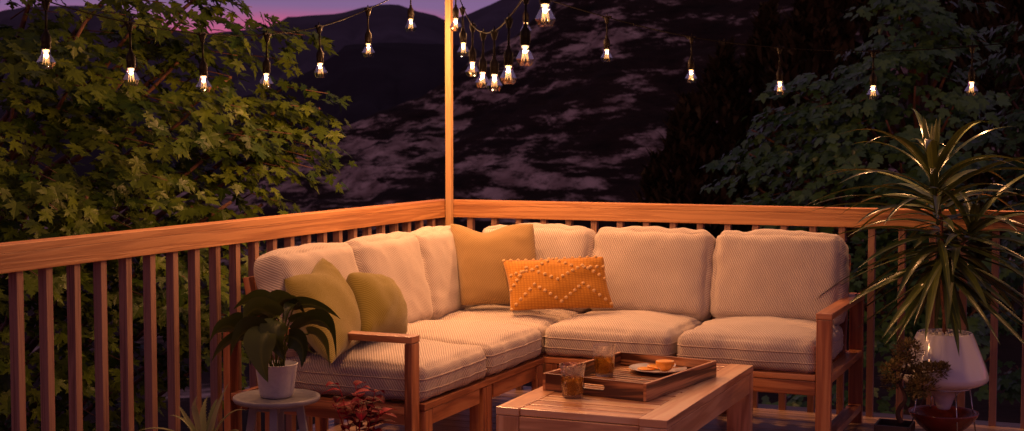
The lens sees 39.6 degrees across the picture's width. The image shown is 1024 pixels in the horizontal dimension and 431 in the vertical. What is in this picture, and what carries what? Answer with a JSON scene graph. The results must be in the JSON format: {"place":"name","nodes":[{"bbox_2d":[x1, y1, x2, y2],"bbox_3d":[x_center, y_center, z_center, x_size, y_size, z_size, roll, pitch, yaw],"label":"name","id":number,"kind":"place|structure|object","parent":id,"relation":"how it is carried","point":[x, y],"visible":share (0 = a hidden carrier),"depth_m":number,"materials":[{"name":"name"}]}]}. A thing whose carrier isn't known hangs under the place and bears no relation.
{"place":"outdoors","nodes":[
{"label":"outdoors","id":0,"kind":"place"},
{"bbox_2d":[0,43,481,182],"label":"mountain","id":1,"kind":"structure","parent":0,"point":[387,76],"depth_m":277.65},
{"bbox_2d":[0,0,498,32],"label":"sky","id":2,"kind":"structure","parent":0,"point":[283,9],"materials":[{"name":"purple"}]},
{"bbox_2d":[0,0,555,119],"bbox_3d":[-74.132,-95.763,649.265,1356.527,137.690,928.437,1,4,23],"label":"mountains","id":3,"kind":"structure","parent":0,"point":[387,23],"depth_m":776.54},
{"bbox_2d":[0,273,1022,430],"bbox_3d":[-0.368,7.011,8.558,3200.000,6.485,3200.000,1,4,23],"label":"ground","id":4,"kind":"structure","parent":0,"point":[1009,350],"depth_m":29.41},
{"bbox_2d":[0,0,357,430],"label":"maple tree","id":5,"kind":"object","parent":4,"relation":"on","point":[69,200],"visible":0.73,"depth_m":7.58,"materials":[{"name":"green plant"}]},
{"bbox_2d":[630,147,671,225],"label":"poplar tree","id":6,"kind":"object","parent":4,"relation":"on","point":[652,176],"visible":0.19,"depth_m":45.40,"materials":[{"name":"green plant"}]},
{"bbox_2d":[645,87,725,317],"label":"poplar tree","id":7,"kind":"object","parent":4,"relation":"on","point":[689,136],"visible":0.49,"depth_m":43.08,"materials":[{"name":"green plant"}]},
{"bbox_2d":[675,36,778,320],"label":"poplar tree","id":8,"kind":"object","parent":4,"relation":"on","point":[730,103],"visible":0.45,"depth_m":43.72,"materials":[{"name":"green plant"}]},
{"bbox_2d":[699,0,1023,414],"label":"maple tree","id":9,"kind":"object","parent":4,"relation":"on","point":[916,91],"visible":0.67,"depth_m":12.69,"materials":[{"name":"green plant"}]},
{"bbox_2d":[936,0,1023,330],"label":"poplar tree","id":10,"kind":"object","parent":4,"relation":"on","point":[1011,11],"visible":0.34,"depth_m":44.38,"materials":[{"name":"green plant"}]},
{"bbox_2d":[957,21,1023,404],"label":"maple tree","id":11,"kind":"object","parent":4,"relation":"on","point":[1009,384],"visible":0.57,"depth_m":14.31,"materials":[{"name":"green plant"}]},
{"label":"deck frame","id":12,"kind":"structure","parent":4,"relation":"on","visible":0},
{"bbox_2d":[296,386,1023,430],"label":"deck floor","id":13,"kind":"structure","parent":12,"relation":"on","point":[766,417],"depth_m":7.16,"materials":[{"name":"brown wood"}]},
{"bbox_2d":[139,383,243,430],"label":"potted agave","id":14,"kind":"object","parent":13,"relation":"on","point":[201,423],"visible":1,"depth_m":5.06,"materials":[{"name":"green plant"}]},
{"bbox_2d":[0,199,445,430],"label":"deck railing","id":15,"kind":"object","parent":13,"relation":"on","point":[44,256],"visible":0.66,"depth_m":5.69,"materials":[{"name":"brown wood"}]},
{"bbox_2d":[233,388,319,430],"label":"side table","id":16,"kind":"object","parent":13,"relation":"on","point":[255,402],"visible":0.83,"depth_m":5.43,"materials":[{"name":"grey paint"}]},
{"bbox_2d":[209,289,339,398],"bbox_3d":[-0.867,0.493,5.303,0.420,0.419,0.386,1,4,23],"label":"potted lily","id":17,"kind":"object","parent":16,"relation":"on","point":[262,337],"visible":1,"depth_m":5.28,"materials":[{"name":"green plant"}]},
{"bbox_2d":[323,380,396,430],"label":"potted iresine","id":18,"kind":"object","parent":13,"relation":"on","point":[362,413],"visible":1,"depth_m":5.00,"materials":[{"name":"red plant"}]},
{"bbox_2d":[445,0,452,225],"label":"light pole","id":19,"kind":"object","parent":13,"relation":"on","point":[449,110],"visible":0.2,"depth_m":8.07,"materials":[{"name":"brown wood"}]},
{"bbox_2d":[36,0,416,92],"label":"string light","id":20,"kind":"object","parent":19,"relation":"hanging from","point":[45,60],"visible":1,"depth_m":5.89,"materials":[{"name":"black rubber"}]},
{"bbox_2d":[450,0,555,91],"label":"string light","id":21,"kind":"object","parent":19,"relation":"hanging from","point":[545,16],"visible":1,"depth_m":5.71,"materials":[{"name":"glass"}]},
{"bbox_2d":[520,0,1023,99],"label":"string light","id":22,"kind":"object","parent":19,"relation":"hanging from","point":[971,89],"visible":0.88,"depth_m":7.32,"materials":[{"name":"black rubber"}]},
{"bbox_2d":[223,223,864,430],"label":"corner sofa","id":23,"kind":"object","parent":13,"relation":"on","point":[775,322],"visible":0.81,"depth_m":6.76,"materials":[{"name":"beige fabric"}]},
{"bbox_2d":[284,258,362,363],"bbox_3d":[-0.796,0.384,5.846,0.314,0.365,0.766,0,3,6],"label":"throw pillow","id":24,"kind":"object","parent":23,"relation":"on","point":[325,282],"visible":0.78,"depth_m":5.83,"materials":[{"name":"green fabric"}]},
{"bbox_2d":[346,272,407,333],"bbox_3d":[-0.612,0.399,6.201,0.271,0.306,0.542,1,4,23],"label":"throw pillow","id":25,"kind":"object","parent":23,"relation":"on","point":[381,303],"visible":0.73,"depth_m":6.10,"materials":[{"name":"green fabric"}]},
{"bbox_2d":[450,224,536,304],"bbox_3d":[-0.084,0.250,7.318,0.523,0.409,0.223,1,3,11],"label":"throw pillow","id":26,"kind":"object","parent":23,"relation":"on","point":[481,256],"visible":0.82,"depth_m":7.27,"materials":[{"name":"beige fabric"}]},
{"bbox_2d":[502,255,612,310],"bbox_3d":[0.225,0.336,7.113,0.565,0.273,0.179,0,3,5],"label":"lumbar pillow","id":27,"kind":"object","parent":23,"relation":"on","point":[572,282],"visible":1,"depth_m":7.06,"materials":[{"name":"orange fabric"}]},
{"bbox_2d":[496,363,752,430],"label":"coffee table","id":28,"kind":"object","parent":13,"relation":"on","point":[728,388],"visible":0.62,"depth_m":5.33,"materials":[{"name":"brown wood"}]},
{"bbox_2d":[559,362,585,398],"bbox_3d":[0.232,0.635,5.465,0.101,0.129,0.101,1,4,23],"label":"tea glass","id":29,"kind":"object","parent":28,"relation":"on","point":[572,377],"visible":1,"depth_m":5.43,"materials":[{"name":"clear glass"}]},
{"bbox_2d":[543,352,716,401],"bbox_3d":[0.487,0.647,5.772,0.457,0.068,0.649,2,4,32],"label":"serving tray","id":30,"kind":"object","parent":28,"relation":"on","point":[624,381],"visible":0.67,"depth_m":5.66,"materials":[{"name":"brown wood"}]},
{"bbox_2d":[592,343,615,376],"bbox_3d":[0.381,0.598,5.875,0.101,0.129,0.101,1,4,23],"label":"tea glass","id":31,"kind":"object","parent":30,"relation":"on","point":[604,356],"visible":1,"depth_m":5.84,"materials":[{"name":"clear glass"}]},
{"bbox_2d":[629,363,686,374],"bbox_3d":[0.612,0.646,5.971,0.244,0.020,0.244,1,4,23],"label":"plate","id":32,"kind":"object","parent":30,"relation":"on","point":[654,371],"visible":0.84,"depth_m":5.96,"materials":[{"name":"ceramic"}]},
{"bbox_2d":[638,367,653,369],"bbox_3d":[0.566,0.645,5.995,0.074,0.005,0.074,1,4,23],"label":"orange slice","id":33,"kind":"object","parent":32,"relation":"on","point":[643,368],"visible":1,"depth_m":5.98,"materials":[{"name":"orange food"}]},
{"bbox_2d":[647,364,657,368],"bbox_3d":[0.607,0.639,6.009,0.073,0.013,0.074,1,4,23],"label":"orange slice","id":34,"kind":"object","parent":32,"relation":"on","point":[653,366],"visible":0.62,"depth_m":6.00,"materials":[{"name":"orange food"}]},
{"bbox_2d":[656,359,674,370],"bbox_3d":[0.640,0.629,5.945,0.079,0.044,0.079,1,4,23],"label":"bowl","id":35,"kind":"object","parent":32,"relation":"on","point":[664,364],"visible":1,"depth_m":5.92,"materials":[{"name":"orange ceramic"}]},
{"bbox_2d":[453,199,1023,428],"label":"deck railing","id":36,"kind":"object","parent":13,"relation":"on","point":[702,215],"visible":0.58,"depth_m":7.39,"materials":[{"name":"brown wood"}]},
{"bbox_2d":[874,336,952,430],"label":"potted bonsai","id":37,"kind":"object","parent":13,"relation":"on","point":[898,424],"visible":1,"depth_m":6.60,"materials":[{"name":"plant"}]},
{"bbox_2d":[908,405,978,430],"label":"red bowl","id":38,"kind":"object","parent":13,"relation":"on","point":[927,418],"visible":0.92,"depth_m":6.78,"materials":[{"name":"ceramic"}]},
{"bbox_2d":[912,388,975,430],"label":"wire plant stand","id":39,"kind":"object","parent":13,"relation":"on","point":[955,404],"visible":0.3,"depth_m":6.79,"materials":[{"name":"metal"}]},
{"bbox_2d":[799,109,1023,409],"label":"potted palm","id":40,"kind":"object","parent":39,"relation":"on","point":[956,347],"visible":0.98,"depth_m":6.69,"materials":[{"name":"green plant"}]},
{"bbox_2d":[20,0,1023,281],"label":"hillside","id":41,"kind":"structure","parent":0,"point":[568,116],"depth_m":113.83,"materials":[{"name":"grey stone"}]}
]}

